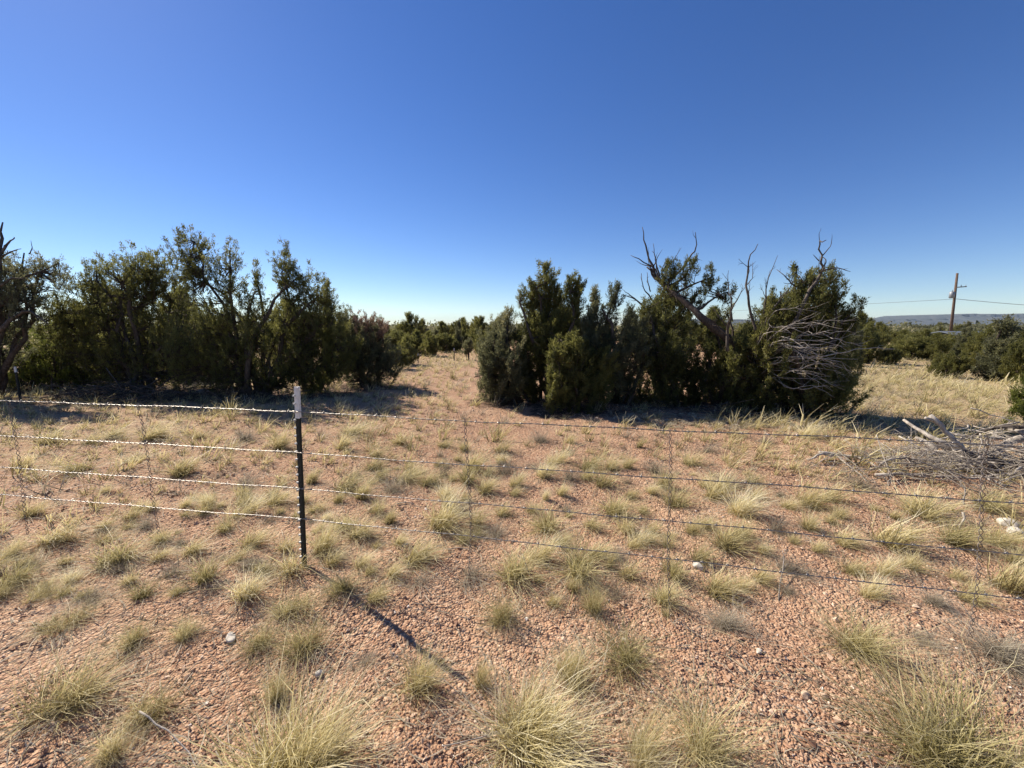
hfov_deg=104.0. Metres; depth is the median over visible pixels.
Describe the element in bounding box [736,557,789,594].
grass tuft
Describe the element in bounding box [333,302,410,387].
juniper tree
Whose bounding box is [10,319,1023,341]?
distant woodland
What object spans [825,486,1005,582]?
grass tuft
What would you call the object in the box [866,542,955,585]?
grass tuft
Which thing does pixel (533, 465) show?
grass tuft
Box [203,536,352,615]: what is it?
grass tuft
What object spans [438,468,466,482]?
grass tuft
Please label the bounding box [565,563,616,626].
grass tuft
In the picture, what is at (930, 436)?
fallen branch
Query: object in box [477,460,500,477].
grass tuft
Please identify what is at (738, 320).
hills
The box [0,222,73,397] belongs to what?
juniper tree
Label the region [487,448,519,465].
grass tuft
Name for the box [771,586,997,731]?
grass tuft
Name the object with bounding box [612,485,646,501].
grass tuft
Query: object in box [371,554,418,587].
grass tuft
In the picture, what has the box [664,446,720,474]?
grass tuft
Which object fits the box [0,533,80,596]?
grass tuft
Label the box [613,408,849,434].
dry grass tufts
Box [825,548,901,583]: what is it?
grass tuft
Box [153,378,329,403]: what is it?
dead twigs
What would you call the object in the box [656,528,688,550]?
grass tuft
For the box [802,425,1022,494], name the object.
brush pile
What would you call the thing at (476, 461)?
grass tuft
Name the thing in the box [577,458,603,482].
grass tuft
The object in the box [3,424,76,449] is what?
grass tuft
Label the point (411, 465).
grass tuft
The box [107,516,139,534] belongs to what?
grass tuft
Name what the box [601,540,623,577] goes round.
grass tuft
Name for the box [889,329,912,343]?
juniper tree
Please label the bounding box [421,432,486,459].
grass tuft
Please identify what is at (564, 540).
grass tuft
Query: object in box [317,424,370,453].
grass tuft
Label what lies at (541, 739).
grass tuft
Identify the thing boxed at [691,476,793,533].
grass tuft
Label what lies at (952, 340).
juniper tree
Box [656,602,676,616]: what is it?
grass tuft
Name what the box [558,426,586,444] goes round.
grass tuft
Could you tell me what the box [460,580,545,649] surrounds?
grass tuft
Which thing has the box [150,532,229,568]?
grass tuft
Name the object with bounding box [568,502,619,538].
grass tuft
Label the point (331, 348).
juniper tree
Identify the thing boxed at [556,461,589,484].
grass tuft
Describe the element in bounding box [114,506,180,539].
grass tuft
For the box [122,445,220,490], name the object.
grass tuft
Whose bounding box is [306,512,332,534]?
grass tuft
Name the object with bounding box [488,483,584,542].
grass tuft
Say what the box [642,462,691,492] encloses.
grass tuft
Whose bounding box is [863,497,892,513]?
grass tuft
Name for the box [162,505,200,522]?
grass tuft
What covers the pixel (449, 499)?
grass tuft
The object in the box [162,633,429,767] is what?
grass tuft
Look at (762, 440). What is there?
grass tuft
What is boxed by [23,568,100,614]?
grass tuft
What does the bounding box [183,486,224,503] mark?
grass tuft
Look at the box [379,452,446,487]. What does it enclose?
grass tuft
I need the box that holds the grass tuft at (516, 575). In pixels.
[454,528,568,625]
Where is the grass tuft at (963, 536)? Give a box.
[882,499,1023,566]
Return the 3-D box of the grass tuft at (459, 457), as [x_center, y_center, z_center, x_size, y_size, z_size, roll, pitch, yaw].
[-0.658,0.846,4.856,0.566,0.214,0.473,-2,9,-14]
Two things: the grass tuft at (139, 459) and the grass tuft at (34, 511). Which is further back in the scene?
the grass tuft at (139, 459)
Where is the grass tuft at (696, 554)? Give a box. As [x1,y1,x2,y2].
[675,527,728,572]
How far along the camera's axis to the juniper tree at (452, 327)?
44.12 m
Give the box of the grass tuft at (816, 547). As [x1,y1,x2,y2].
[795,537,842,563]
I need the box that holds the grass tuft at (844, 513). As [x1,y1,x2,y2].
[826,497,864,521]
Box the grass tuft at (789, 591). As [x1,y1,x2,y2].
[768,578,804,604]
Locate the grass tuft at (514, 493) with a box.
[505,478,528,497]
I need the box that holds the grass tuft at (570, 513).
[560,505,580,519]
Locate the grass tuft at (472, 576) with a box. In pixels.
[440,550,502,603]
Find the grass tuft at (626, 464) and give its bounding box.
[617,450,640,469]
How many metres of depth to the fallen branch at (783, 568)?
2.60 m
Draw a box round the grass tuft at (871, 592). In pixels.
[835,562,915,617]
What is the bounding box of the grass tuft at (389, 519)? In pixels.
[367,501,411,527]
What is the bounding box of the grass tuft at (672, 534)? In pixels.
[661,526,679,542]
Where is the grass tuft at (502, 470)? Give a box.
[484,444,537,476]
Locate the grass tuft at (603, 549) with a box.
[578,539,626,566]
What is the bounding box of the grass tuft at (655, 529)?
[637,503,673,540]
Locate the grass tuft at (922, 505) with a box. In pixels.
[863,477,1005,537]
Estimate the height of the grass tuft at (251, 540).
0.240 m
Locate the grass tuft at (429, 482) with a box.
[399,464,456,494]
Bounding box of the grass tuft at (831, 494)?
[784,472,890,521]
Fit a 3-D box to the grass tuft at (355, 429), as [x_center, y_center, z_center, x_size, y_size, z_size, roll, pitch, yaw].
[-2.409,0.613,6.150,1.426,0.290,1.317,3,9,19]
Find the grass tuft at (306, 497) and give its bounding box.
[287,486,328,509]
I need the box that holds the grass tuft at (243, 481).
[203,458,285,495]
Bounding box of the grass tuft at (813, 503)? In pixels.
[769,467,863,520]
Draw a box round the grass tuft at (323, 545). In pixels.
[279,504,369,571]
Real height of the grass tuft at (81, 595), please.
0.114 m
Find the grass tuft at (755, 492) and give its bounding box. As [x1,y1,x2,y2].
[739,482,777,501]
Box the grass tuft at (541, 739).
[394,594,670,767]
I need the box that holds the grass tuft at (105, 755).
[63,693,197,767]
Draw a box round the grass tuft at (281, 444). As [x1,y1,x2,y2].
[250,415,310,456]
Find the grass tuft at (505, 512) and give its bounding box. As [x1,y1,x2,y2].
[484,493,519,527]
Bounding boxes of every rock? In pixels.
[226,632,235,642]
[315,669,322,677]
[693,562,702,570]
[801,690,810,700]
[819,692,828,698]
[996,518,1021,527]
[1006,526,1023,535]
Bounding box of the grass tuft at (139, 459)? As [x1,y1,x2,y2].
[100,440,161,465]
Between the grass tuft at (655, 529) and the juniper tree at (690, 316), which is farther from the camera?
the juniper tree at (690, 316)
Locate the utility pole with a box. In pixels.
[948,273,966,330]
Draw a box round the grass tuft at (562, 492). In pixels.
[553,478,584,497]
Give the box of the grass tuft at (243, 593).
[188,560,295,637]
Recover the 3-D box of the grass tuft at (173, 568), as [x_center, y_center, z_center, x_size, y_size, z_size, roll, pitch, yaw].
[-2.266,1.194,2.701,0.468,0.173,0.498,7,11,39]
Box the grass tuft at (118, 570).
[97,550,153,578]
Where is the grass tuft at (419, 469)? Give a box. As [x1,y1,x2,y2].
[401,462,432,474]
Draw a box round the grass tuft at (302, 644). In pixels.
[209,593,383,704]
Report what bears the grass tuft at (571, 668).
on the ground at (464, 646)
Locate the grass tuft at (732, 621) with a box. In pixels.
[689,586,785,661]
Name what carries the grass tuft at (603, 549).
on the ground at (464, 646)
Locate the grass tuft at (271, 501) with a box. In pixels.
[247,478,310,512]
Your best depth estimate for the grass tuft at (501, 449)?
5.22 m
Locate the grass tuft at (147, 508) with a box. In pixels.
[128,495,174,516]
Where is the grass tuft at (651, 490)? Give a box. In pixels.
[638,480,675,498]
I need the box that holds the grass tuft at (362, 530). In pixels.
[325,506,398,554]
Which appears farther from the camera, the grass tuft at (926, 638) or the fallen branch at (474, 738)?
the grass tuft at (926, 638)
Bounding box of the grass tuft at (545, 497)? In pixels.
[539,484,556,501]
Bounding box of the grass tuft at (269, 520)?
[250,507,285,529]
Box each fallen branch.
[139,711,194,764]
[442,721,532,746]
[778,546,793,600]
[806,452,835,459]
[818,451,889,479]
[836,454,866,480]
[874,472,1016,488]
[878,457,910,465]
[902,419,958,446]
[915,436,938,449]
[924,417,937,425]
[928,414,973,462]
[938,443,1023,464]
[958,512,965,527]
[970,425,1023,436]
[992,435,1023,450]
[1008,429,1023,434]
[1010,466,1022,475]
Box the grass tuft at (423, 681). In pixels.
[358,608,474,732]
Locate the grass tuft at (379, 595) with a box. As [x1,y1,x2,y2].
[351,560,419,614]
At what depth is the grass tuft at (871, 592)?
2.43 m
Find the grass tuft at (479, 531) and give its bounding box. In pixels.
[464,519,496,539]
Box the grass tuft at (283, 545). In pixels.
[254,521,323,567]
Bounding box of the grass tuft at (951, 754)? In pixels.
[704,587,1023,767]
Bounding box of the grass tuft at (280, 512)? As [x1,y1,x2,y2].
[268,502,290,520]
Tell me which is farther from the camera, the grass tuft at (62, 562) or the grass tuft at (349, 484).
the grass tuft at (349, 484)
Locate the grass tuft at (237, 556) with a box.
[217,536,262,568]
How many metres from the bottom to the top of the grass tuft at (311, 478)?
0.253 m
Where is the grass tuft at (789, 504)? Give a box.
[770,491,814,514]
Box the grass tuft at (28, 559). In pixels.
[1,549,56,573]
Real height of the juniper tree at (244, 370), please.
4.072 m
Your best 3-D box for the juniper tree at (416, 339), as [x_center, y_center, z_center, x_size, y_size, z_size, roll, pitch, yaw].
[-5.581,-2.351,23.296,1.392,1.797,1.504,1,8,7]
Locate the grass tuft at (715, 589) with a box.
[676,556,778,620]
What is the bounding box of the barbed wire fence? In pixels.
[0,386,1023,637]
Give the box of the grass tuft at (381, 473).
[366,462,397,481]
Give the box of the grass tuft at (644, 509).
[621,501,657,516]
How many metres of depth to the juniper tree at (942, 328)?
69.94 m
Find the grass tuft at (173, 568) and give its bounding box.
[145,553,208,582]
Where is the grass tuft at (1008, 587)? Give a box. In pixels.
[937,527,1023,600]
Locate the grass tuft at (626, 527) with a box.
[584,504,662,551]
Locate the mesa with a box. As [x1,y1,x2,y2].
[873,313,1023,325]
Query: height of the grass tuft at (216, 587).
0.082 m
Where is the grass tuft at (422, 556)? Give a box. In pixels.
[364,523,478,584]
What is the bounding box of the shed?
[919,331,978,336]
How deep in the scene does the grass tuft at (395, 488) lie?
4.00 m
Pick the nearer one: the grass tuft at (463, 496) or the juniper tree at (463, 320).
the grass tuft at (463, 496)
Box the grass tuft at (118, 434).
[76,424,139,444]
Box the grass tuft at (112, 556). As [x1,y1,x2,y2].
[12,517,184,603]
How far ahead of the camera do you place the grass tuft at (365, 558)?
2.71 m
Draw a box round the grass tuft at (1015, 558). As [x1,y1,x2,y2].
[988,539,1023,573]
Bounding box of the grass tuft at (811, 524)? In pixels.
[789,497,832,537]
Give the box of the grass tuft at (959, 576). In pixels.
[923,542,992,584]
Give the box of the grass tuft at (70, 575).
[43,565,104,586]
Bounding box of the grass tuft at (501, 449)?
[483,435,535,459]
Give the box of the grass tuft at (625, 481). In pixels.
[620,474,637,485]
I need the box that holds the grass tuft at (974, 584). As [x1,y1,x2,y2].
[954,574,1013,600]
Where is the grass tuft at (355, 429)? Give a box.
[313,413,387,441]
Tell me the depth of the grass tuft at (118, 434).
5.97 m
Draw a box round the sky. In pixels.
[0,0,1023,325]
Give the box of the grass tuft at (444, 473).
[426,456,465,479]
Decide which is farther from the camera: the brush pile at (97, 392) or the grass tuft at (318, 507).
the brush pile at (97, 392)
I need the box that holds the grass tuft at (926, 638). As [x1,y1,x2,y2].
[882,612,972,666]
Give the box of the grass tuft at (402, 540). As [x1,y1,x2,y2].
[373,527,426,553]
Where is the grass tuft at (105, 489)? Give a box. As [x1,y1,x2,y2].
[87,469,130,498]
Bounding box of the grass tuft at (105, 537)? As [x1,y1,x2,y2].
[72,524,134,559]
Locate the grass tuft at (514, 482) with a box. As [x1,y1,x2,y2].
[501,464,538,492]
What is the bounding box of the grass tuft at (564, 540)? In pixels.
[533,524,583,559]
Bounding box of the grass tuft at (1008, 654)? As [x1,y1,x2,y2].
[838,584,1023,727]
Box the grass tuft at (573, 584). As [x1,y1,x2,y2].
[553,570,590,604]
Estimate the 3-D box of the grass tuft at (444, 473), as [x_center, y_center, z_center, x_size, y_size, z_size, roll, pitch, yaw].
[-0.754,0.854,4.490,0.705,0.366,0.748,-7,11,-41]
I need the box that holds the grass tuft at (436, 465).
[427,455,446,469]
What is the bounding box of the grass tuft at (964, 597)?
[929,575,1020,616]
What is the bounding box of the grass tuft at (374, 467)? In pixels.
[349,454,410,474]
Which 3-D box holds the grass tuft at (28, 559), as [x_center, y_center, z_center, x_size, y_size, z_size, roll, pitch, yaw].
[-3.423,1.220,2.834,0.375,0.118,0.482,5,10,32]
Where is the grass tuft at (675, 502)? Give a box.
[633,471,722,527]
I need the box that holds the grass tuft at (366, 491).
[323,474,385,508]
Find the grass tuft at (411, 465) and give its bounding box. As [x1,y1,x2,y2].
[401,452,427,471]
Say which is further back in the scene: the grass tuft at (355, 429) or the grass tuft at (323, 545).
the grass tuft at (355, 429)
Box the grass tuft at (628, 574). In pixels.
[601,547,658,603]
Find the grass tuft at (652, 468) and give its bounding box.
[631,453,698,475]
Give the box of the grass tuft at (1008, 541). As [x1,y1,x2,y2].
[965,514,1023,556]
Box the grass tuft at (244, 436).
[220,421,274,445]
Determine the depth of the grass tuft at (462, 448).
5.29 m
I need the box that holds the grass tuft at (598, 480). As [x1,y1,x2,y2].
[572,464,637,499]
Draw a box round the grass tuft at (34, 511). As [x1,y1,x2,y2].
[1,492,92,523]
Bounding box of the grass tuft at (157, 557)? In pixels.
[116,540,182,568]
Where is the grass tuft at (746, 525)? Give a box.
[713,510,770,553]
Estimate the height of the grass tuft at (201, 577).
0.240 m
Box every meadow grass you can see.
[0,358,1023,544]
[7,346,1021,385]
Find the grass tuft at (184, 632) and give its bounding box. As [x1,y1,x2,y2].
[136,589,230,664]
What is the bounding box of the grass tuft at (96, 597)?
[43,576,132,614]
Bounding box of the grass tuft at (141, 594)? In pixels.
[92,570,177,612]
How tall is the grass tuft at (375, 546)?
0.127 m
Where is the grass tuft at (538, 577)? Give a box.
[527,569,548,584]
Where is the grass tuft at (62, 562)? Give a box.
[38,549,86,577]
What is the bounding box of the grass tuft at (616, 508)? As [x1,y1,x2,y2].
[577,486,669,532]
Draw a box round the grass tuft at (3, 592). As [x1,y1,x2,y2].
[0,566,41,601]
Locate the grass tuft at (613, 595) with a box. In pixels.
[580,576,647,611]
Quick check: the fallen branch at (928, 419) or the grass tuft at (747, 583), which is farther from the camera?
the fallen branch at (928, 419)
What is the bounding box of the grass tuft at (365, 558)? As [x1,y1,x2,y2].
[330,532,390,574]
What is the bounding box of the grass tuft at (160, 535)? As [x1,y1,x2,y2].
[131,519,187,559]
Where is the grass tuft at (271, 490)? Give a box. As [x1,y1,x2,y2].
[243,475,294,503]
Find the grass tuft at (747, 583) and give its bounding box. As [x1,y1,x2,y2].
[719,550,776,600]
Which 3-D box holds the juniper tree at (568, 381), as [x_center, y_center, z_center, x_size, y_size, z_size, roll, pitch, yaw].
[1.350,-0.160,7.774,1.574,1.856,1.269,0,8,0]
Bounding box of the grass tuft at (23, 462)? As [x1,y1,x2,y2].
[0,433,51,473]
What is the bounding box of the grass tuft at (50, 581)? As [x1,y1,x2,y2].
[17,570,67,594]
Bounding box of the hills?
[692,319,929,325]
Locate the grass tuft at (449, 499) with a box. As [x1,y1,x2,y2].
[429,485,467,511]
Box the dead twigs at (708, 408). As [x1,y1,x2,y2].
[574,394,817,420]
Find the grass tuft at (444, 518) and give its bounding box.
[371,469,503,556]
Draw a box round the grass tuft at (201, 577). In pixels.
[128,546,249,600]
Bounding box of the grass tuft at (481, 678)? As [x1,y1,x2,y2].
[457,643,505,695]
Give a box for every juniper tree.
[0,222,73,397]
[2,311,107,390]
[16,315,144,385]
[19,240,207,394]
[58,278,146,338]
[149,285,215,376]
[154,223,338,398]
[266,297,315,363]
[287,271,363,394]
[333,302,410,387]
[384,329,419,351]
[384,346,413,368]
[393,311,424,338]
[397,334,419,364]
[409,329,424,354]
[418,330,442,356]
[419,317,425,339]
[432,321,450,336]
[433,332,461,351]
[449,320,457,336]
[454,317,463,350]
[454,317,470,333]
[460,329,470,343]
[460,337,474,360]
[468,328,480,345]
[469,315,491,334]
[472,330,484,353]
[474,303,537,404]
[510,258,587,403]
[543,329,621,414]
[576,278,667,404]
[621,227,778,408]
[625,289,701,373]
[679,312,703,350]
[693,304,726,351]
[699,230,891,417]
[733,320,758,341]
[846,321,866,364]
[856,320,885,362]
[857,310,875,331]
[873,331,891,345]
[874,321,892,346]
[875,346,905,364]
[883,333,936,359]
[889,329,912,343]
[890,329,913,345]
[909,328,932,353]
[920,332,955,360]
[926,349,972,377]
[932,322,944,330]
[944,329,986,351]
[951,326,972,355]
[953,324,963,330]
[957,331,981,363]
[958,327,1000,367]
[959,330,1014,350]
[964,320,972,329]
[969,313,1023,381]
[998,330,1023,384]
[1001,365,1023,424]
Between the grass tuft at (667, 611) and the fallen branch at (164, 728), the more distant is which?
the grass tuft at (667, 611)
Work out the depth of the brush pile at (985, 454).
4.65 m
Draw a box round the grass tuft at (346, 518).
[308,500,377,540]
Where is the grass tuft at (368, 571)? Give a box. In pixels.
[358,558,390,583]
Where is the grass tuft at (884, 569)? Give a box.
[866,541,921,585]
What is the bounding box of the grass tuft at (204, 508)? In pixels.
[186,494,218,519]
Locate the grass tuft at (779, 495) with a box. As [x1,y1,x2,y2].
[768,487,790,496]
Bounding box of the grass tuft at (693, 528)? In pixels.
[667,507,712,541]
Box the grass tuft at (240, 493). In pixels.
[210,476,263,500]
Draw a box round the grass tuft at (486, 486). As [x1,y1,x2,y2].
[458,468,516,499]
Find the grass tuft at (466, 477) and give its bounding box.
[437,460,505,495]
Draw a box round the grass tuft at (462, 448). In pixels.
[450,433,480,453]
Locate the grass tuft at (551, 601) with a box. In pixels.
[538,588,567,617]
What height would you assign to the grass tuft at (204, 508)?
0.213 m
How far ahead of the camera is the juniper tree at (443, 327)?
38.73 m
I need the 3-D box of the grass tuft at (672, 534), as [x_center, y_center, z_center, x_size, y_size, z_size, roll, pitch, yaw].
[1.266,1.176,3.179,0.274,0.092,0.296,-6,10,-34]
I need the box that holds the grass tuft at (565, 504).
[560,499,585,516]
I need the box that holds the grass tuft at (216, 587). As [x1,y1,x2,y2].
[194,575,233,597]
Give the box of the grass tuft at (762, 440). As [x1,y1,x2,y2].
[744,432,789,448]
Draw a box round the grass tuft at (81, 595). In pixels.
[50,575,119,613]
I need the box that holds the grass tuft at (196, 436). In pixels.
[152,426,232,449]
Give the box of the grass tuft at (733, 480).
[688,464,766,498]
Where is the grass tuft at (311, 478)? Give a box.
[287,462,330,486]
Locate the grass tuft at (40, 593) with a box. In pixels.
[1,558,85,608]
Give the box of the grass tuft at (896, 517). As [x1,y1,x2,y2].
[883,506,908,521]
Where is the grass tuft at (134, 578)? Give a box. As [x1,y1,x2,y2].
[91,563,159,590]
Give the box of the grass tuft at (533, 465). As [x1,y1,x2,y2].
[521,459,548,472]
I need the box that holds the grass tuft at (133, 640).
[80,602,186,670]
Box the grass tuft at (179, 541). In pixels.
[162,532,190,551]
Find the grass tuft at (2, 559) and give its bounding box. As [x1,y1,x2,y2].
[0,532,46,574]
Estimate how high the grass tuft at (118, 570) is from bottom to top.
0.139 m
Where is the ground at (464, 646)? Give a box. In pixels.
[0,326,1023,767]
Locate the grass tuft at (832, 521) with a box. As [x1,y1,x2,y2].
[818,510,851,526]
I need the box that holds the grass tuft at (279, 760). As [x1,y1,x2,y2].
[104,563,433,767]
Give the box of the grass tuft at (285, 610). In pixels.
[234,562,337,662]
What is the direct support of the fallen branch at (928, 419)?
on the fallen branch at (940, 424)
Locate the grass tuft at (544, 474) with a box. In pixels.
[526,455,564,483]
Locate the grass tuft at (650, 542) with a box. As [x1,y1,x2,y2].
[636,526,667,551]
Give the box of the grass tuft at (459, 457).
[447,448,473,465]
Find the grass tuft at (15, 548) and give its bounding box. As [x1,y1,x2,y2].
[0,526,48,565]
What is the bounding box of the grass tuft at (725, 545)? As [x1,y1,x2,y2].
[681,510,785,573]
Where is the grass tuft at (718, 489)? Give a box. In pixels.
[685,457,769,507]
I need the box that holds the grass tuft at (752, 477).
[735,461,775,493]
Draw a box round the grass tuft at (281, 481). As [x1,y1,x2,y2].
[267,473,297,490]
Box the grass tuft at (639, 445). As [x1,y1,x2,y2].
[633,432,647,448]
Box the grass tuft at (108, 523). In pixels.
[55,513,127,544]
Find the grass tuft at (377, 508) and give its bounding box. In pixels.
[351,490,409,523]
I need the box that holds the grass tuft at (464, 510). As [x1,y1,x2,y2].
[456,497,478,519]
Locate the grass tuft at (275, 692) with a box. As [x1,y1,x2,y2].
[216,643,325,730]
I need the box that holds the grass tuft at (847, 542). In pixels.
[809,521,881,557]
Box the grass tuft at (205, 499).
[190,485,240,513]
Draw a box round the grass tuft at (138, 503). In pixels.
[108,490,161,518]
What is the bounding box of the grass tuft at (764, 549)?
[742,534,786,565]
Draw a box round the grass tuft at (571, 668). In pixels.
[525,619,629,735]
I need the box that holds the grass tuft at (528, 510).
[515,499,549,522]
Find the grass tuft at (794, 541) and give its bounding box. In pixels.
[780,528,808,545]
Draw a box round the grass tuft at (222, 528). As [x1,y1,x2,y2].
[188,507,248,540]
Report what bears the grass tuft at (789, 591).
on the ground at (464, 646)
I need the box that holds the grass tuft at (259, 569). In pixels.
[245,552,283,583]
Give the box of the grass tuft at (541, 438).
[521,425,560,450]
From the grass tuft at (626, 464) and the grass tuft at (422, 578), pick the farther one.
the grass tuft at (626, 464)
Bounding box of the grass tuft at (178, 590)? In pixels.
[149,574,204,601]
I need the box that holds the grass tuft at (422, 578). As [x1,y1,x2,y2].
[387,564,458,614]
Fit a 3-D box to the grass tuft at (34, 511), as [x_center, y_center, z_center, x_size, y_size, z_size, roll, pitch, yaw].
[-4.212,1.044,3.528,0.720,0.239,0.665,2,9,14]
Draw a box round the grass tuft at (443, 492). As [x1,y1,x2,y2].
[421,475,474,503]
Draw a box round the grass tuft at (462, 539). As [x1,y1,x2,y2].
[445,525,478,547]
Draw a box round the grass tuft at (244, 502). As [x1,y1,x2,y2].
[224,480,275,508]
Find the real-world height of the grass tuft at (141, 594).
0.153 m
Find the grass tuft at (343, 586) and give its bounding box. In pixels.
[297,555,390,617]
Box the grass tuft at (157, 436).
[110,414,225,451]
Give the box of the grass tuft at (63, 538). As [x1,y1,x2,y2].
[1,505,122,562]
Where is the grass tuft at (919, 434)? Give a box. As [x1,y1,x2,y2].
[898,422,983,442]
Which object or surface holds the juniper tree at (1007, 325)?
on the ground at (464, 646)
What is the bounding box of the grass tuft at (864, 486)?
[822,464,906,495]
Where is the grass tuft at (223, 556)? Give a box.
[213,547,230,562]
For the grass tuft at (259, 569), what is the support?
on the ground at (464, 646)
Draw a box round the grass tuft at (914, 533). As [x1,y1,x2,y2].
[893,527,934,543]
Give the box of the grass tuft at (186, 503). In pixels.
[165,492,211,516]
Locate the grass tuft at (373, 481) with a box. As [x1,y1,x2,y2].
[365,476,382,484]
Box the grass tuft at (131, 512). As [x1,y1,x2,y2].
[91,498,168,530]
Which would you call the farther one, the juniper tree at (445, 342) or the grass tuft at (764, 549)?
the juniper tree at (445, 342)
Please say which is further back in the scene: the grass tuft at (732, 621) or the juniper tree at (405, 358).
the juniper tree at (405, 358)
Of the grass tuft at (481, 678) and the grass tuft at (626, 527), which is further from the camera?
the grass tuft at (626, 527)
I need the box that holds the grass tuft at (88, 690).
[0,592,188,767]
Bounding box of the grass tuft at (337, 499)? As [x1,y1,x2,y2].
[321,482,356,508]
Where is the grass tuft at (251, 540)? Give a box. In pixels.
[214,508,284,557]
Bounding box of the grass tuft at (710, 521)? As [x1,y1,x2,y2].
[687,508,725,534]
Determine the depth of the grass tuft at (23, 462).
4.75 m
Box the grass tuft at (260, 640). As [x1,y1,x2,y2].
[206,590,290,678]
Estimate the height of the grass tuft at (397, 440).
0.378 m
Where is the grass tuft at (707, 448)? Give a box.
[680,435,743,456]
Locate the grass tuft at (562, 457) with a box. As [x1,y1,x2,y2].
[534,442,581,469]
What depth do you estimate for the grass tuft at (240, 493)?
3.89 m
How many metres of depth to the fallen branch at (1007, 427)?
4.67 m
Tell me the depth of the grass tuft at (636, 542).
3.03 m
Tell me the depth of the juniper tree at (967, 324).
65.67 m
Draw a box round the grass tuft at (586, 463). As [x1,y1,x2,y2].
[545,443,620,481]
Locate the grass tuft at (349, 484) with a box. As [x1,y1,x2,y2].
[314,449,389,496]
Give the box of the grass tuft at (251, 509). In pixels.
[195,483,292,527]
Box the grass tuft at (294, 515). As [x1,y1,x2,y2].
[282,504,311,527]
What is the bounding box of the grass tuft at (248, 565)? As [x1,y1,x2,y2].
[215,543,277,578]
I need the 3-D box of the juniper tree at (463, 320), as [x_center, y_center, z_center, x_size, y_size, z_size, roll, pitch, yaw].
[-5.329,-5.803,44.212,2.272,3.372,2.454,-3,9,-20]
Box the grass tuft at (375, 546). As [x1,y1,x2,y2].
[364,536,393,552]
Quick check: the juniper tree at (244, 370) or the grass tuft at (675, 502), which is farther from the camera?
the juniper tree at (244, 370)
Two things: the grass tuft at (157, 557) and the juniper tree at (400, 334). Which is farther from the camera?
the juniper tree at (400, 334)
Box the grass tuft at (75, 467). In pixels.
[3,449,118,482]
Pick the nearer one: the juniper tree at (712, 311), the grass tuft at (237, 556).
the grass tuft at (237, 556)
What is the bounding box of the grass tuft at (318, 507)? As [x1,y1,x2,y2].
[278,493,346,522]
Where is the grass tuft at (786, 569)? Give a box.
[765,545,801,576]
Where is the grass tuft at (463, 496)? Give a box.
[454,485,487,507]
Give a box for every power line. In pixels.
[517,299,949,319]
[960,299,1021,304]
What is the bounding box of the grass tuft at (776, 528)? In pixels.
[729,508,806,546]
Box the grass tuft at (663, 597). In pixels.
[629,563,721,629]
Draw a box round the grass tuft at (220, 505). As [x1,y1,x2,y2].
[209,498,233,512]
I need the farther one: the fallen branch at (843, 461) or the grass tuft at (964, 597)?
the fallen branch at (843, 461)
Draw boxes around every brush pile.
[8,367,209,406]
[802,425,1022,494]
[839,434,1023,509]
[840,441,1015,475]
[883,407,1023,476]
[915,425,1023,476]
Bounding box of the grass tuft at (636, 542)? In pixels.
[613,520,667,553]
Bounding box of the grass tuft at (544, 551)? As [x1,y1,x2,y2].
[507,521,583,581]
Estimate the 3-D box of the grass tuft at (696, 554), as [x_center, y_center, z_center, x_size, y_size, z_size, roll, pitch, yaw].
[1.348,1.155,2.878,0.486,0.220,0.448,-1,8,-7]
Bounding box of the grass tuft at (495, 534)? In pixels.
[466,514,522,546]
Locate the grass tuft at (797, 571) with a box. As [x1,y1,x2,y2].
[756,553,851,601]
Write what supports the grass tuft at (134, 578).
on the ground at (464, 646)
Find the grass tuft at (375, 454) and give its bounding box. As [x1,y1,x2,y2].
[337,438,411,464]
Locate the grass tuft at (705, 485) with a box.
[686,465,720,490]
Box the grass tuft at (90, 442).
[54,417,134,453]
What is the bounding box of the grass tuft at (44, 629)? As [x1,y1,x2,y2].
[0,572,130,656]
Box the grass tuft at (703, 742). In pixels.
[585,612,860,767]
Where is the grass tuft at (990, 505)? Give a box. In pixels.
[930,478,1023,529]
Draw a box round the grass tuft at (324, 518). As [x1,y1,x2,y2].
[315,508,335,524]
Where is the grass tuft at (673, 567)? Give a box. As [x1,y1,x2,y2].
[648,542,706,600]
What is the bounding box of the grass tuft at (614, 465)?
[593,449,633,476]
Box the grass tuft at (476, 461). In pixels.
[447,442,511,478]
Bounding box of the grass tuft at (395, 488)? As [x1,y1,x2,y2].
[362,470,427,506]
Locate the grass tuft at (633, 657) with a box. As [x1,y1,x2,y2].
[543,591,716,723]
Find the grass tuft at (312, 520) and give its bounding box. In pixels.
[298,514,317,526]
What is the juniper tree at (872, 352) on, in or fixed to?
on the ground at (464, 646)
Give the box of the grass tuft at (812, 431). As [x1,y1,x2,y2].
[785,416,837,440]
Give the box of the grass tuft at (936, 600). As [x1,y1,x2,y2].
[898,570,986,626]
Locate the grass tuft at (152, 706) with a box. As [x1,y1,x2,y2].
[54,640,222,767]
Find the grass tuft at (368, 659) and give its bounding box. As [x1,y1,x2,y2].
[330,625,392,698]
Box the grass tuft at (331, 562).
[302,528,362,574]
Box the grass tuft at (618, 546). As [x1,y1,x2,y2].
[603,541,640,570]
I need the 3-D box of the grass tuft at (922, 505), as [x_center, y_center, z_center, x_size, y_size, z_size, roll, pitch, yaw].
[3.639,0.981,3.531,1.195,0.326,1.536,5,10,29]
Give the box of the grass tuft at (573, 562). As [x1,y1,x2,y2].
[515,524,642,627]
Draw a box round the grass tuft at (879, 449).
[865,442,891,456]
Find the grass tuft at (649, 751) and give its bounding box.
[588,676,693,767]
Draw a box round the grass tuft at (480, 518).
[454,494,502,542]
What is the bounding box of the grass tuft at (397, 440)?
[369,424,424,452]

